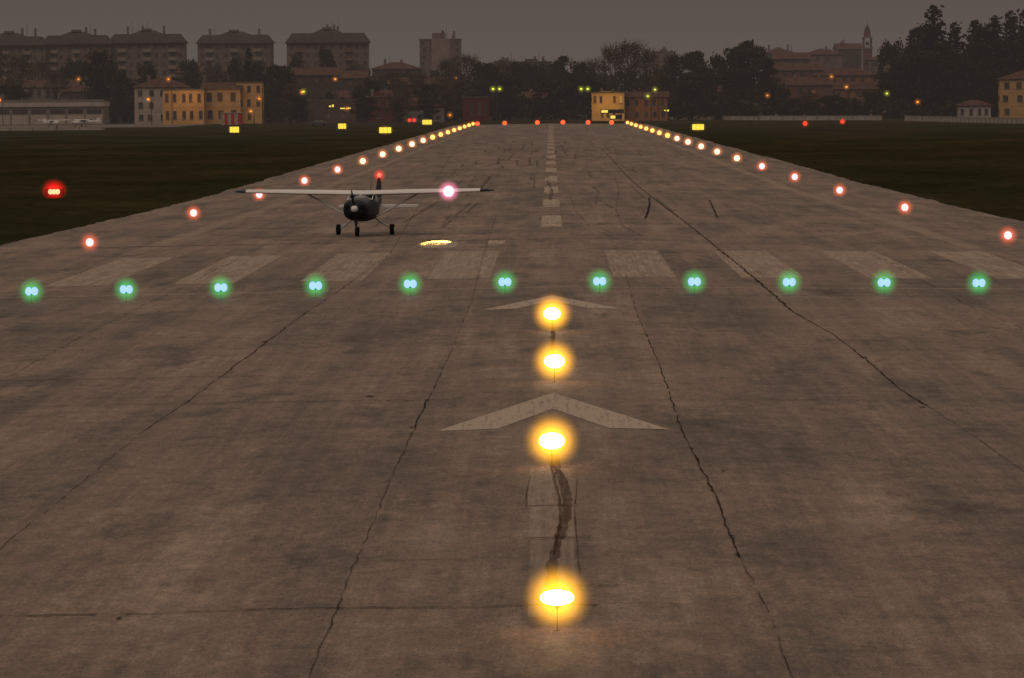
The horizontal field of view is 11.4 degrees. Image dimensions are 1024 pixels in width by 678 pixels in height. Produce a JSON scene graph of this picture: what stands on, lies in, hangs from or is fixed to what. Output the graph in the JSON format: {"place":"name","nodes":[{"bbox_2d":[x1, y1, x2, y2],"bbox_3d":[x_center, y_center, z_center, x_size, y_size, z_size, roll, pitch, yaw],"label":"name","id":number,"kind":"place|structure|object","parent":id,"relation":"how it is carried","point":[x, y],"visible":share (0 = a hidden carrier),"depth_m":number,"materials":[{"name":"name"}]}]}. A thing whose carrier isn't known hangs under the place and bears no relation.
{"place":"outdoors","nodes":[
{"label":"outdoors","id":0,"kind":"place"},
{"bbox_2d":[19,58,52,79],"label":"tree","id":1,"kind":"object","parent":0,"point":[43,66],"visible":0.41,"depth_m":1637.92,"materials":[{"name":"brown plant"}]},
{"bbox_2d":[0,72,79,87],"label":"roof","id":2,"kind":"structure","parent":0,"point":[41,83],"depth_m":1582.15,"materials":[{"name":"tile"}]},
{"bbox_2d":[0,127,104,130],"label":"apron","id":3,"kind":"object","parent":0,"point":[56,128],"depth_m":1181.44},
{"bbox_2d":[287,75,339,121],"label":"walls","id":4,"kind":"structure","parent":0,"point":[322,86],"depth_m":1558.66,"materials":[{"name":"paint"}]},
{"bbox_2d":[288,59,340,74],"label":"roof","id":5,"kind":"structure","parent":4,"relation":"on","point":[307,70],"depth_m":1561.70,"materials":[{"name":"tile"}]},
{"bbox_2d":[419,30,461,78],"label":"apartment tower","id":6,"kind":"structure","parent":0,"point":[436,48],"depth_m":1897.25,"materials":[{"name":"concrete"}]},
{"bbox_2d":[0,102,1023,244],"bbox_3d":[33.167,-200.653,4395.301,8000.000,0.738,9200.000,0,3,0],"label":"ground","id":7,"kind":"structure","parent":0,"point":[98,175],"depth_m":584.68,"materials":[{"name":"green plant"}]},
{"bbox_2d":[0,84,31,99],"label":"broadleaf tree","id":8,"kind":"object","parent":7,"relation":"on","point":[15,91],"visible":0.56,"depth_m":1497.77,"materials":[{"name":"green plant"}]},
{"bbox_2d":[2,50,38,99],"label":"bare tree","id":9,"kind":"object","parent":7,"relation":"on","point":[10,80],"visible":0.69,"depth_m":1558.40,"materials":[{"name":"brown plant"}]},
{"bbox_2d":[0,28,47,79],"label":"apartment block","id":10,"kind":"structure","parent":7,"relation":"on","point":[33,47],"depth_m":1758.77,"materials":[{"name":"paint"}]},
{"bbox_2d":[41,69,71,99],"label":"bare tree","id":11,"kind":"object","parent":7,"relation":"on","point":[56,83],"visible":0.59,"depth_m":1538.64,"materials":[{"name":"brown plant"}]},
{"bbox_2d":[57,56,87,80],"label":"broadleaf tree","id":12,"kind":"object","parent":7,"relation":"on","point":[73,69],"visible":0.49,"depth_m":1646.93,"materials":[{"name":"green plant"}]},
{"bbox_2d":[44,22,112,120],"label":"apartment block","id":13,"kind":"structure","parent":7,"relation":"on","point":[73,45],"depth_m":1763.38,"materials":[{"name":"plaster"},{"name":"roof tile"},{"name":"glass"}]},
{"bbox_2d":[46,46,111,100],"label":"windows","id":14,"kind":"structure","parent":13,"relation":"in","point":[74,47],"depth_m":1763.50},
{"bbox_2d":[80,47,113,106],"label":"broadleaf tree","id":15,"kind":"object","parent":7,"relation":"on","point":[94,74],"visible":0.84,"depth_m":1497.34,"materials":[{"name":"green plant"}]},
{"bbox_2d":[0,124,205,127],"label":"apron","id":16,"kind":"object","parent":7,"relation":"on","point":[105,126],"visible":0.88,"depth_m":1377.01,"materials":[{"name":"concrete"}]},
{"bbox_2d":[0,99,109,125],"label":"hangar","id":17,"kind":"structure","parent":16,"relation":"on","point":[25,112],"depth_m":1444.60,"materials":[{"name":"metal"}]},
{"bbox_2d":[0,109,101,124],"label":"doors and windows","id":18,"kind":"structure","parent":17,"relation":"in","point":[16,119],"depth_m":1444.61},
{"bbox_2d":[134,87,188,123],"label":"walls","id":19,"kind":"structure","parent":16,"relation":"on","point":[157,110],"depth_m":1469.06,"materials":[{"name":"paint"}]},
{"bbox_2d":[132,75,190,87],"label":"roof","id":20,"kind":"structure","parent":19,"relation":"on","point":[158,83],"depth_m":1470.34,"materials":[{"name":"tile"}]},
{"bbox_2d":[162,89,205,123],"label":"clubhouse","id":21,"kind":"structure","parent":16,"relation":"on","point":[185,106],"depth_m":1439.24},
{"bbox_2d":[165,94,204,118],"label":"windows","id":22,"kind":"structure","parent":21,"relation":"in","point":[166,95],"depth_m":1439.33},
{"bbox_2d":[104,58,131,123],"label":"broadleaf tree","id":23,"kind":"object","parent":7,"relation":"on","point":[119,98],"visible":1,"depth_m":1493.47,"materials":[{"name":"green plant"}]},
{"bbox_2d":[135,62,159,83],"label":"broadleaf tree","id":24,"kind":"object","parent":7,"relation":"on","point":[150,70],"visible":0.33,"depth_m":1557.77,"materials":[{"name":"green plant"}]},
{"bbox_2d":[110,26,187,119],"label":"apartment block","id":25,"kind":"structure","parent":7,"relation":"on","point":[164,54],"depth_m":1768.30,"materials":[{"name":"plaster"},{"name":"roof tile"},{"name":"glass"}]},
{"bbox_2d":[111,45,186,98],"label":"windows","id":26,"kind":"structure","parent":25,"relation":"in","point":[112,46],"depth_m":1768.24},
{"bbox_2d":[177,58,202,88],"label":"broadleaf tree","id":27,"kind":"object","parent":7,"relation":"on","point":[192,67],"visible":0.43,"depth_m":1647.52,"materials":[{"name":"green plant"}]},
{"bbox_2d":[200,82,242,123],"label":"clubhouse","id":28,"kind":"structure","parent":7,"relation":"on","point":[222,97],"depth_m":1444.15,"materials":[{"name":"paint"}]},
{"bbox_2d":[221,112,242,124],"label":"checkered cabin","id":29,"kind":"object","parent":7,"relation":"on","point":[231,118],"visible":1,"depth_m":1379.35,"materials":[{"name":"red paint"}]},
{"bbox_2d":[195,23,274,118],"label":"apartment block","id":30,"kind":"structure","parent":7,"relation":"on","point":[222,49],"depth_m":1837.91,"materials":[{"name":"plaster"},{"name":"roof tile"},{"name":"glass"}]},
{"bbox_2d":[200,45,273,81],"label":"windows","id":31,"kind":"structure","parent":30,"relation":"in","point":[206,46],"depth_m":1838.23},
{"bbox_2d":[227,53,244,81],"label":"broadleaf tree","id":32,"kind":"object","parent":7,"relation":"on","point":[235,65],"visible":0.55,"depth_m":1537.36,"materials":[{"name":"green plant"}]},
{"bbox_2d":[235,81,263,123],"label":"clubhouse","id":33,"kind":"structure","parent":7,"relation":"on","point":[252,93],"depth_m":1447.03},
{"bbox_2d":[239,48,266,120],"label":"fir tree","id":34,"kind":"object","parent":7,"relation":"on","point":[248,63],"visible":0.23,"depth_m":1527.84,"materials":[{"name":"green plant"}]},
{"bbox_2d":[249,58,272,101],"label":"broadleaf tree","id":35,"kind":"object","parent":7,"relation":"on","point":[259,70],"visible":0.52,"depth_m":1537.33,"materials":[{"name":"green plant"}]},
{"bbox_2d":[264,64,299,122],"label":"broadleaf tree","id":36,"kind":"object","parent":7,"relation":"on","point":[283,74],"visible":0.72,"depth_m":1496.79,"materials":[{"name":"green plant"}]},
{"bbox_2d":[275,82,304,122],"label":"bare tree","id":37,"kind":"object","parent":7,"relation":"on","point":[288,88],"visible":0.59,"depth_m":1478.01,"materials":[{"name":"brown plant"}]},
{"bbox_2d":[282,96,309,122],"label":"broadleaf tree","id":38,"kind":"object","parent":7,"relation":"on","point":[300,110],"visible":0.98,"depth_m":1460.26,"materials":[{"name":"green plant"}]},
{"bbox_2d":[317,46,336,66],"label":"broadleaf tree","id":39,"kind":"object","parent":7,"relation":"on","point":[326,57],"visible":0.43,"depth_m":1636.85,"materials":[{"name":"green plant"}]},
{"bbox_2d":[285,20,370,118],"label":"apartment block","id":40,"kind":"structure","parent":7,"relation":"on","point":[348,47],"depth_m":1787.66,"materials":[{"name":"plaster"},{"name":"roof tile"},{"name":"glass"}]},
{"bbox_2d":[289,44,366,70],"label":"windows","id":41,"kind":"structure","parent":40,"relation":"in","point":[364,45],"depth_m":1787.78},
{"bbox_2d":[307,101,356,122],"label":"walls","id":42,"kind":"structure","parent":7,"relation":"on","point":[335,115],"depth_m":1469.00,"materials":[{"name":"paint"}]},
{"bbox_2d":[350,77,380,97],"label":"broadleaf tree","id":43,"kind":"object","parent":7,"relation":"on","point":[360,91],"visible":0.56,"depth_m":1496.96,"materials":[{"name":"green plant"}]},
{"bbox_2d":[350,97,381,122],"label":"broadleaf tree","id":44,"kind":"object","parent":7,"relation":"on","point":[364,103],"visible":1,"depth_m":1453.21,"materials":[{"name":"green plant"}]},
{"bbox_2d":[366,97,395,121],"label":"walls","id":45,"kind":"structure","parent":7,"relation":"on","point":[387,117],"depth_m":1468.84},
{"bbox_2d":[377,69,405,103],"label":"bare tree","id":46,"kind":"object","parent":7,"relation":"on","point":[390,75],"visible":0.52,"depth_m":1557.00,"materials":[{"name":"brown plant"}]},
{"bbox_2d":[380,94,417,121],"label":"bare tree","id":47,"kind":"object","parent":7,"relation":"on","point":[398,113],"visible":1,"depth_m":1452.83,"materials":[{"name":"brown plant"}]},
{"bbox_2d":[408,97,440,119],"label":"broadleaf tree","id":48,"kind":"object","parent":7,"relation":"on","point":[428,107],"visible":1,"depth_m":1448.18,"materials":[{"name":"green plant"}]},
{"bbox_2d":[405,106,443,121],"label":"walls","id":49,"kind":"structure","parent":7,"relation":"on","point":[413,115],"depth_m":1478.83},
{"bbox_2d":[410,82,441,97],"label":"broadleaf tree","id":50,"kind":"object","parent":7,"relation":"on","point":[428,88],"visible":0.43,"depth_m":1497.12,"materials":[{"name":"green plant"}]},
{"bbox_2d":[431,58,466,118],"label":"bare tree","id":51,"kind":"object","parent":7,"relation":"on","point":[445,64],"visible":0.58,"depth_m":1557.24,"materials":[{"name":"brown plant"}]},
{"bbox_2d":[432,77,474,120],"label":"bare tree","id":52,"kind":"object","parent":7,"relation":"on","point":[457,106],"visible":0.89,"depth_m":1477.72,"materials":[{"name":"brown plant"}]},
{"bbox_2d":[449,52,482,111],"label":"bare tree","id":53,"kind":"object","parent":7,"relation":"on","point":[467,63],"visible":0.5,"depth_m":1596.98,"materials":[{"name":"brown plant"}]},
{"bbox_2d":[462,96,489,121],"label":"building","id":54,"kind":"structure","parent":7,"relation":"on","point":[475,109],"depth_m":1448.64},
{"bbox_2d":[470,61,503,105],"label":"broadleaf tree","id":55,"kind":"object","parent":7,"relation":"on","point":[486,70],"visible":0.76,"depth_m":1536.22,"materials":[{"name":"green plant"}]},
{"bbox_2d":[1,69,997,123],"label":"distant tree line","id":56,"kind":"object","parent":7,"relation":"on","point":[682,111],"visible":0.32,"depth_m":1447.47,"materials":[{"name":"green plant"}]},
{"bbox_2d":[487,76,529,119],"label":"broadleaf tree","id":57,"kind":"object","parent":7,"relation":"on","point":[509,88],"visible":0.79,"depth_m":1496.14,"materials":[{"name":"green plant"}]},
{"bbox_2d":[0,123,1023,677],"bbox_3d":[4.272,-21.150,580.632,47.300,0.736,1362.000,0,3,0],"label":"runway","id":58,"kind":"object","parent":7,"relation":"on","point":[874,519],"visible":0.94,"depth_m":90.23,"materials":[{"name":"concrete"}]},
{"bbox_2d":[235,173,493,235],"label":"light aircraft","id":59,"kind":"object","parent":58,"relation":"on","point":[361,205],"visible":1,"depth_m":224.67,"materials":[{"name":"paint"}]},
{"bbox_2d":[10,152,1004,665],"bbox_3d":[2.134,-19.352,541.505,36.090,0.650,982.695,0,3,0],"label":"pavement cracks","id":60,"kind":"object","parent":58,"relation":"on","point":[554,462],"visible":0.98,"depth_m":97.95,"materials":[{"name":"concrete"}]},
{"bbox_2d":[46,126,1023,536],"bbox_3d":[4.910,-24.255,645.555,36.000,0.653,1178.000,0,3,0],"label":"runway markings","id":61,"kind":"object","parent":58,"relation":"on","point":[558,402],"visible":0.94,"depth_m":170.57,"materials":[{"name":"paint"}]},
{"bbox_2d":[539,433,563,449],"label":"approach light","id":62,"kind":"object","parent":58,"relation":"on","point":[551,441],"visible":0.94,"depth_m":80.66,"materials":[{"name":"glass"}]},
{"bbox_2d":[540,590,573,630],"bbox_3d":[0.491,2.819,55.815,0.880,0.880,0.880,0,3,0],"label":"approach light","id":63,"kind":"object","parent":58,"relation":"on","point":[557,599],"visible":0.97,"depth_m":55.74,"materials":[{"name":"glass"}]},
{"bbox_2d":[505,61,538,91],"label":"broadleaf tree","id":64,"kind":"object","parent":7,"relation":"on","point":[523,69],"visible":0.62,"depth_m":1595.42,"materials":[{"name":"green plant"}]},
{"bbox_2d":[527,61,555,91],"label":"broadleaf tree","id":65,"kind":"object","parent":7,"relation":"on","point":[539,71],"visible":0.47,"depth_m":1596.67,"materials":[{"name":"green plant"}]},
{"bbox_2d":[530,77,578,115],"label":"broadleaf tree","id":66,"kind":"object","parent":7,"relation":"on","point":[560,88],"visible":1,"depth_m":1487.10,"materials":[{"name":"green plant"}]},
{"bbox_2d":[546,54,570,90],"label":"cedar tree","id":67,"kind":"object","parent":7,"relation":"on","point":[556,66],"visible":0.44,"depth_m":1615.75,"materials":[{"name":"green plant"}]},
{"bbox_2d":[559,58,593,118],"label":"broadleaf tree","id":68,"kind":"object","parent":7,"relation":"on","point":[581,68],"visible":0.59,"depth_m":1556.08,"materials":[{"name":"green plant"}]},
{"bbox_2d":[575,74,611,115],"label":"broadleaf tree","id":69,"kind":"object","parent":7,"relation":"on","point":[591,83],"visible":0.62,"depth_m":1476.36,"materials":[{"name":"green plant"}]},
{"bbox_2d":[591,93,623,120],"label":"walls","id":70,"kind":"structure","parent":7,"relation":"on","point":[607,100],"depth_m":1418.36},
{"bbox_2d":[594,40,637,90],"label":"bare tree","id":71,"kind":"object","parent":7,"relation":"on","point":[609,63],"visible":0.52,"depth_m":1556.55,"materials":[{"name":"brown plant"}]},
{"bbox_2d":[606,38,661,91],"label":"bare tree","id":72,"kind":"object","parent":7,"relation":"on","point":[628,49],"visible":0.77,"depth_m":1537.33,"materials":[{"name":"brown plant"}]},
{"bbox_2d":[632,47,661,91],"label":"bare tree","id":73,"kind":"object","parent":7,"relation":"on","point":[651,55],"visible":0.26,"depth_m":1556.76,"materials":[{"name":"brown plant"}]},
{"bbox_2d":[649,71,676,106],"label":"bare tree","id":74,"kind":"object","parent":7,"relation":"on","point":[663,76],"visible":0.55,"depth_m":1477.28,"materials":[{"name":"brown plant"}]},
{"bbox_2d":[660,53,685,114],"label":"broadleaf tree","id":75,"kind":"object","parent":7,"relation":"on","point":[675,61],"visible":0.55,"depth_m":1536.39,"materials":[{"name":"green plant"}]},
{"bbox_2d":[672,50,706,104],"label":"cedar tree","id":76,"kind":"object","parent":7,"relation":"on","point":[695,59],"visible":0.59,"depth_m":1525.62,"materials":[{"name":"green plant"}]},
{"bbox_2d":[673,73,715,119],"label":"broadleaf tree","id":77,"kind":"object","parent":7,"relation":"on","point":[693,92],"visible":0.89,"depth_m":1456.14,"materials":[{"name":"green plant"}]},
{"bbox_2d":[692,52,728,110],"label":"broadleaf tree","id":78,"kind":"object","parent":7,"relation":"on","point":[710,73],"visible":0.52,"depth_m":1515.81,"materials":[{"name":"green plant"}]},
{"bbox_2d":[709,67,750,113],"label":"broadleaf tree","id":79,"kind":"object","parent":7,"relation":"on","point":[727,76],"visible":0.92,"depth_m":1456.47,"materials":[{"name":"green plant"}]},
{"bbox_2d":[716,45,748,113],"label":"cedar tree","id":80,"kind":"object","parent":7,"relation":"on","point":[731,57],"visible":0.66,"depth_m":1495.79,"materials":[{"name":"green plant"}]},
{"bbox_2d":[735,39,777,110],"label":"cedar tree","id":81,"kind":"object","parent":7,"relation":"on","point":[749,54],"visible":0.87,"depth_m":1486.16,"materials":[{"name":"green plant"}]},
{"bbox_2d":[747,57,786,110],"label":"cedar tree","id":82,"kind":"object","parent":7,"relation":"on","point":[765,66],"visible":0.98,"depth_m":1476.93,"materials":[{"name":"green plant"}]},
{"bbox_2d":[770,70,823,114],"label":"walls","id":83,"kind":"structure","parent":7,"relation":"on","point":[789,73],"depth_m":1636.93,"materials":[{"name":"brick"}]},
{"bbox_2d":[871,71,907,117],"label":"broadleaf tree","id":84,"kind":"object","parent":7,"relation":"on","point":[880,76],"visible":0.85,"depth_m":1455.96,"materials":[{"name":"green plant"}]},
{"bbox_2d":[876,37,905,95],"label":"broadleaf tree","id":85,"kind":"object","parent":7,"relation":"on","point":[889,50],"visible":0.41,"depth_m":1496.94,"materials":[{"name":"green plant"}]},
{"bbox_2d":[902,25,931,63],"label":"cedar tree","id":86,"kind":"object","parent":7,"relation":"on","point":[912,46],"visible":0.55,"depth_m":1471.05,"materials":[{"name":"green plant"}]},
{"bbox_2d":[891,5,966,117],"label":"fir tree","id":87,"kind":"object","parent":7,"relation":"on","point":[933,35],"visible":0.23,"depth_m":1465.56,"materials":[{"name":"green plant"}]},
{"bbox_2d":[943,22,966,109],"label":"fir tree","id":88,"kind":"object","parent":7,"relation":"on","point":[953,37],"visible":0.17,"depth_m":1475.92,"materials":[{"name":"green plant"}]},
{"bbox_2d":[951,20,985,106],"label":"fir tree","id":89,"kind":"object","parent":7,"relation":"on","point":[976,29],"visible":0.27,"depth_m":1465.94,"materials":[{"name":"green plant"}]},
{"bbox_2d":[955,100,992,116],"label":"gatehouse","id":90,"kind":"object","parent":7,"relation":"on","point":[973,108],"visible":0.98,"depth_m":1397.70,"materials":[{"name":"paint"}]},
{"bbox_2d":[972,57,1011,116],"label":"broadleaf tree","id":91,"kind":"object","parent":7,"relation":"on","point":[992,66],"visible":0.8,"depth_m":1445.56,"materials":[{"name":"green plant"}]},
{"bbox_2d":[982,15,1010,116],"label":"fir tree","id":92,"kind":"object","parent":7,"relation":"on","point":[995,31],"visible":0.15,"depth_m":1465.81,"materials":[{"name":"green plant"}]},
{"bbox_2d":[991,37,1023,98],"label":"broadleaf tree","id":93,"kind":"object","parent":7,"relation":"on","point":[1013,65],"visible":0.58,"depth_m":1445.66,"materials":[{"name":"green plant"}]},
{"bbox_2d":[0,0,1023,91],"label":"sky","id":94,"kind":"structure","parent":0,"point":[525,29],"materials":[{"name":"grey"}]},
{"bbox_2d":[624,97,667,120],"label":"walls","id":95,"kind":"structure","parent":0,"point":[632,109],"depth_m":1422.33,"materials":[{"name":"paint"}]},
{"bbox_2d":[772,46,810,58],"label":"roof","id":96,"kind":"structure","parent":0,"point":[794,55],"depth_m":1849.40,"materials":[{"name":"tile"}]},
{"bbox_2d":[773,61,825,69],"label":"roof","id":97,"kind":"structure","parent":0,"point":[781,65],"depth_m":1639.97,"materials":[{"name":"tile"}]},
{"bbox_2d":[787,85,833,115],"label":"walls","id":98,"kind":"structure","parent":0,"point":[820,90],"depth_m":1527.57,"materials":[{"name":"brick"}]},
{"bbox_2d":[785,73,833,84],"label":"roof","id":99,"kind":"structure","parent":98,"relation":"on","point":[796,80],"depth_m":1530.49,"materials":[{"name":"tile"}]},
{"bbox_2d":[759,115,881,119],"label":"wall","id":100,"kind":"structure","parent":0,"point":[816,117],"depth_m":1378.84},
{"bbox_2d":[810,55,841,70],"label":"walls","id":101,"kind":"structure","parent":0,"point":[836,61],"depth_m":1946.29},
{"bbox_2d":[811,60,874,75],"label":"roof","id":102,"kind":"structure","parent":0,"point":[846,71],"depth_m":1599.25,"materials":[{"name":"tile"}]},
{"bbox_2d":[834,49,861,67],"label":"walls","id":103,"kind":"structure","parent":0,"point":[850,54],"depth_m":2046.06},
{"bbox_2d":[833,79,878,88],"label":"roof","id":104,"kind":"structure","parent":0,"point":[858,84],"depth_m":1500.42,"materials":[{"name":"tile"}]},
{"bbox_2d":[862,25,872,69],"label":"bell tower","id":105,"kind":"structure","parent":0,"point":[866,52],"depth_m":2093.94,"materials":[{"name":"brick"}]},
{"bbox_2d":[904,115,1023,123],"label":"wall","id":106,"kind":"structure","parent":0,"point":[1011,120],"depth_m":1208.53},
{"bbox_2d":[1001,10,1018,56],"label":"tree","id":107,"kind":"object","parent":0,"point":[1009,25],"visible":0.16,"depth_m":1475.66,"materials":[{"name":"green plant"}]},
{"bbox_2d":[998,79,1023,117],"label":"walls","id":108,"kind":"structure","parent":0,"point":[1014,105],"depth_m":1402.67,"materials":[{"name":"paint"}]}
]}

